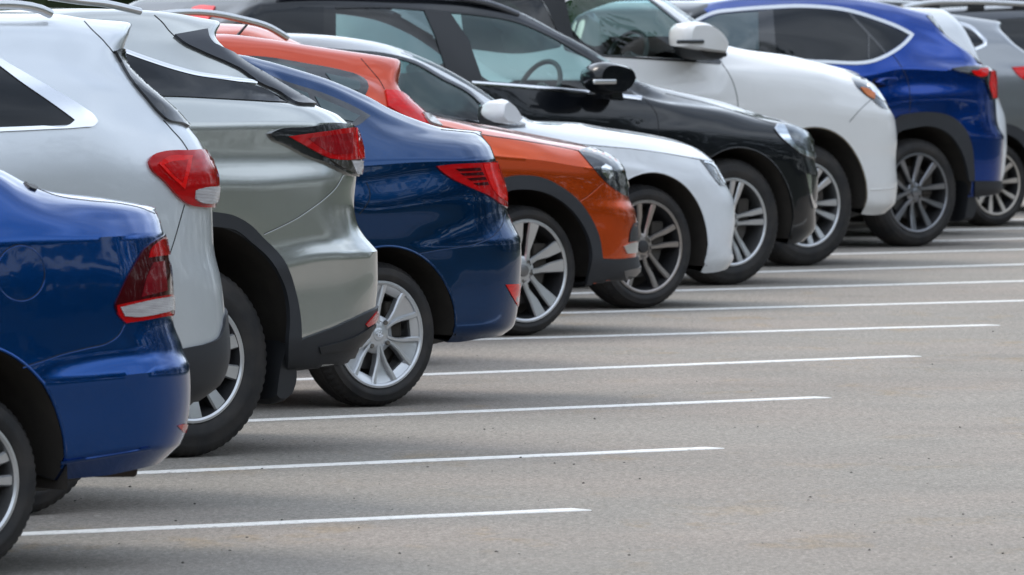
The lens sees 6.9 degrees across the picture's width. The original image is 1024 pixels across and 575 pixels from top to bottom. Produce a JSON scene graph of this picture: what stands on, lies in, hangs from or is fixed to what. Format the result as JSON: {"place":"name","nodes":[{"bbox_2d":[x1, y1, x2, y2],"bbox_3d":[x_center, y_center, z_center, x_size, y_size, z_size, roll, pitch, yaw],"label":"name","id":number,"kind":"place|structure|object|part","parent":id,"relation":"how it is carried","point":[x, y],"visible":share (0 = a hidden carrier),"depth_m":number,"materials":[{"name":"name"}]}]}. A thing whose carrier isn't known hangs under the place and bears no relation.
{"place":"outdoors","nodes":[
{"label":"outdoors","id":0,"kind":"place"},
{"bbox_2d":[0,200,1023,574],"bbox_3d":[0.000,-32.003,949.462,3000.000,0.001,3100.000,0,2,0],"label":"ground","id":1,"kind":"structure","parent":0,"point":[882,428],"depth_m":33.20,"materials":[{"name":"grey asphalt"}]},
{"bbox_2d":[0,169,190,558],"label":"saloon car","id":2,"kind":"object","parent":1,"relation":"on","point":[95,380],"visible":1,"depth_m":26.68,"materials":[{"name":"blue paint"}]},
{"bbox_2d":[0,0,230,513],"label":"suv car","id":3,"kind":"object","parent":1,"relation":"on","point":[86,109],"visible":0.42,"depth_m":29.75,"materials":[{"name":"silver metal"}]},
{"bbox_3d":[-1.720,-0.687,29.501,0.422,0.280,0.143,-2,3,-38],"label":"side window","id":4,"kind":"part","parent":3,"relation":"part of","materials":[{"name":"black glass"}]},
{"bbox_3d":[-1.377,-0.701,30.040,0.481,0.284,0.291,1,2,30],"label":"rear window","id":5,"kind":"part","parent":3,"relation":"part of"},
{"bbox_2d":[0,0,378,456],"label":"crossover car","id":6,"kind":"object","parent":1,"relation":"on","point":[296,252],"visible":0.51,"depth_m":33.34,"materials":[{"name":"silver metal"}]},
{"bbox_3d":[-1.305,-0.827,33.168,1.005,0.235,0.162,-2,3,-38],"label":"side window","id":7,"kind":"part","parent":6,"relation":"part of","materials":[{"name":"black glass"}]},
{"bbox_2d":[21,508,591,535],"bbox_3d":[-2.286,0.840,28.057,6.200,0.003,0.138,-1,3,-35],"label":"road marking","id":8,"kind":"object","parent":1,"relation":"on","point":[291,522],"visible":0.98,"depth_m":29.15,"materials":[{"name":"paint"}]},
{"bbox_2d":[216,24,441,126],"bbox_3d":[-2.203,-0.434,40.679,4.069,1.642,1.752,-2,3,-38],"label":"hatchback car","id":9,"kind":"object","parent":1,"relation":"on","point":[375,77],"visible":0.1,"depth_m":40.93,"materials":[{"name":"red paint"}]},
{"bbox_3d":[-1.137,-1.039,40.648,0.380,0.106,0.049,-1,2,-35],"label":"side window","id":10,"kind":"part","parent":9,"relation":"part of","materials":[{"name":"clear glass"}]},
{"bbox_3d":[-1.018,-1.013,40.733,0.799,0.199,0.098,-1,2,-35],"label":"window frame","id":11,"kind":"part","parent":9,"relation":"part of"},
{"bbox_3d":[-0.805,-0.983,40.865,0.184,0.091,0.056,-1,2,-32],"label":"side window","id":12,"kind":"part","parent":9,"relation":"part of","materials":[{"name":"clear glass"}]},
{"bbox_2d":[239,55,521,405],"bbox_3d":[-2.068,-0.245,36.904,4.496,1.533,1.758,-2,3,-38],"label":"saloon car","id":13,"kind":"object","parent":1,"relation":"on","point":[437,227],"visible":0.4,"depth_m":37.20,"materials":[{"name":"blue paint"}]},
{"bbox_3d":[-0.966,-0.844,36.896,0.233,0.138,0.054,-2,3,-38],"label":"side window","id":14,"kind":"part","parent":13,"relation":"part of","materials":[{"name":"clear glass"}]},
{"bbox_3d":[-0.841,-0.816,36.985,0.572,0.248,0.097,-1,2,-33],"label":"window frame","id":15,"kind":"part","parent":13,"relation":"part of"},
{"bbox_3d":[-0.750,-0.772,37.036,0.224,0.117,0.057,-1,2,-32],"label":"side window","id":16,"kind":"part","parent":13,"relation":"part of","materials":[{"name":"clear glass"}]},
{"bbox_2d":[160,9,640,334],"bbox_3d":[-1.470,-0.598,44.351,4.519,1.707,1.801,-2,3,-38],"label":"estate car","id":17,"kind":"object","parent":1,"relation":"on","point":[571,212],"visible":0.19,"depth_m":44.67,"materials":[{"name":"orange paint"}]},
{"bbox_2d":[137,447,723,473],"bbox_3d":[-1.643,0.703,31.902,6.200,0.003,0.139,-2,3,-38],"label":"road marking","id":18,"kind":"object","parent":1,"relation":"on","point":[418,460],"visible":0.84,"depth_m":32.87,"materials":[{"name":"paint"}]},
{"bbox_2d":[129,0,817,284],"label":"suv car","id":19,"kind":"object","parent":1,"relation":"on","point":[766,166],"visible":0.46,"depth_m":51.31,"materials":[{"name":"black paint"}]},
{"bbox_3d":[-1.325,-1.501,50.059,0.599,0.297,0.090,-2,3,-38],"label":"quarter window","id":20,"kind":"part","parent":19,"relation":"part of","materials":[{"name":"black glass"}]},
{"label":"side window","id":21,"kind":"part","parent":19,"relation":"part of","materials":[{"name":"grey glass"}]},
{"bbox_3d":[-0.280,-1.509,50.929,1.945,0.348,0.049,-2,3,-37],"label":"window frame","id":22,"kind":"part","parent":19,"relation":"part of","materials":[{"name":"black plastic"}]},
{"bbox_2d":[287,33,734,307],"bbox_3d":[-0.916,-0.654,47.897,4.769,1.568,2.012,-2,3,-38],"label":"saloon car","id":23,"kind":"object","parent":1,"relation":"on","point":[680,196],"visible":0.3,"depth_m":48.36,"materials":[{"name":"white paint"}]},
{"bbox_3d":[-0.483,-1.111,47.484,1.307,0.451,0.092,-1,2,-30],"label":"window frame","id":24,"kind":"part","parent":23,"relation":"part of","materials":[{"name":"silver metal"}]},
{"bbox_3d":[-0.457,-0.974,47.351,1.385,0.197,0.070,-2,3,-37],"label":"window frame","id":25,"kind":"part","parent":23,"relation":"part of","materials":[{"name":"silver metal"}]},
{"bbox_3d":[-0.074,-0.967,47.692,0.346,0.144,0.119,-2,3,-38],"label":"window frame","id":26,"kind":"part","parent":23,"relation":"part of","materials":[{"name":"silver metal"}]},
{"bbox_2d":[248,396,831,421],"bbox_3d":[-1.026,0.557,35.984,6.200,0.003,0.136,-2,3,-39],"label":"road marking","id":27,"kind":"object","parent":1,"relation":"on","point":[524,409],"visible":0.76,"depth_m":36.89,"materials":[{"name":"paint"}]},
{"bbox_2d":[74,311,1023,570],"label":"loose grit","id":28,"kind":"object","parent":1,"relation":"on","point":[583,483],"visible":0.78,"depth_m":31.18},
{"bbox_2d":[297,355,921,379],"bbox_3d":[-0.399,0.408,40.152,6.200,0.003,0.137,-2,3,-40],"label":"road marking","id":29,"kind":"object","parent":1,"relation":"on","point":[633,366],"visible":0.55,"depth_m":41.04,"materials":[{"name":"paint"}]},
{"bbox_2d":[452,0,896,265],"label":"suv car","id":30,"kind":"object","parent":1,"relation":"on","point":[844,118],"visible":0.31,"depth_m":55.36,"materials":[{"name":"white paint"}]},
{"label":"side window","id":31,"kind":"part","parent":30,"relation":"part of","materials":[{"name":"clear glass"}]},
{"bbox_3d":[0.955,-1.462,54.746,1.008,0.071,0.016,-2,3,-39],"label":"window frame","id":32,"kind":"part","parent":30,"relation":"part of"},
{"bbox_3d":[1.096,-1.676,54.987,0.584,0.418,0.074,-1,2,-28],"label":"window frame","id":33,"kind":"part","parent":30,"relation":"part of","materials":[{"name":"silver metal"}]},
{"bbox_2d":[476,324,999,339],"bbox_3d":[0.015,0.263,44.239,6.200,0.003,0.138,-1,2,-34],"label":"road marking","id":34,"kind":"object","parent":1,"relation":"on","point":[735,332],"visible":0.61,"depth_m":44.98,"materials":[{"name":"paint"}]},
{"bbox_2d":[571,0,1003,245],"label":"crossover car","id":35,"kind":"object","parent":1,"relation":"on","point":[929,79],"visible":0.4,"depth_m":59.51,"materials":[{"name":"blue paint"}]},
{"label":"side window","id":36,"kind":"part","parent":35,"relation":"part of","materials":[{"name":"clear glass"}]},
{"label":"side window","id":37,"kind":"part","parent":35,"relation":"part of","materials":[{"name":"black glass"}]},
{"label":"rear window","id":38,"kind":"part","parent":35,"relation":"part of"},
{"bbox_2d":[561,300,1023,312],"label":"road marking","id":39,"kind":"object","parent":1,"relation":"on","point":[793,306],"visible":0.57,"depth_m":48.54,"materials":[{"name":"paint"}]},
{"bbox_2d":[571,280,1023,293],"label":"road marking","id":40,"kind":"object","parent":1,"relation":"on","point":[829,286],"visible":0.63,"depth_m":51.79,"materials":[{"name":"paint"}]},
{"bbox_2d":[685,264,1023,274],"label":"road marking","id":41,"kind":"object","parent":1,"relation":"on","point":[889,268],"visible":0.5,"depth_m":55.07,"materials":[{"name":"paint"}]},
{"bbox_2d":[830,249,1023,254],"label":"road marking","id":42,"kind":"object","parent":1,"relation":"on","point":[924,251],"visible":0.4,"depth_m":58.49,"materials":[{"name":"paint"}]},
{"bbox_2d":[840,238,1023,243],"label":"road marking","id":43,"kind":"object","parent":1,"relation":"on","point":[937,240],"visible":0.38,"depth_m":61.02,"materials":[{"name":"paint"}]},
{"bbox_2d":[846,228,1023,232],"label":"road marking","id":44,"kind":"object","parent":1,"relation":"on","point":[953,229],"visible":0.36,"depth_m":63.73,"materials":[{"name":"paint"}]},
{"bbox_2d":[849,14,1023,225],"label":"crossover car","id":45,"kind":"object","parent":1,"relation":"on","point":[999,52],"visible":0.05,"depth_m":64.64,"materials":[{"name":"grey paint"}]},
{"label":"side window","id":46,"kind":"part","parent":45,"relation":"part of","materials":[{"name":"black glass"}]},
{"bbox_2d":[849,219,1023,223],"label":"road marking","id":47,"kind":"object","parent":1,"relation":"on","point":[949,221],"visible":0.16,"depth_m":65.41,"materials":[{"name":"paint"}]},
{"bbox_2d":[870,0,1023,49],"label":"suv car","id":48,"kind":"object","parent":1,"relation":"on","point":[1008,15],"visible":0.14,"depth_m":68.49,"materials":[{"name":"grey paint"}]},
{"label":"side window","id":49,"kind":"part","parent":48,"relation":"part of","materials":[{"name":"black glass"}]},
{"bbox_2d":[903,7,1006,196],"bbox_3d":[1.452,-1.212,61.921,4.574,1.682,1.802,-2,3,-38],"label":"hatchback car","id":50,"kind":"object","parent":1,"relation":"on","point":[951,26],"visible":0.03,"depth_m":62.47,"materials":[{"name":"white paint"}]}
]}

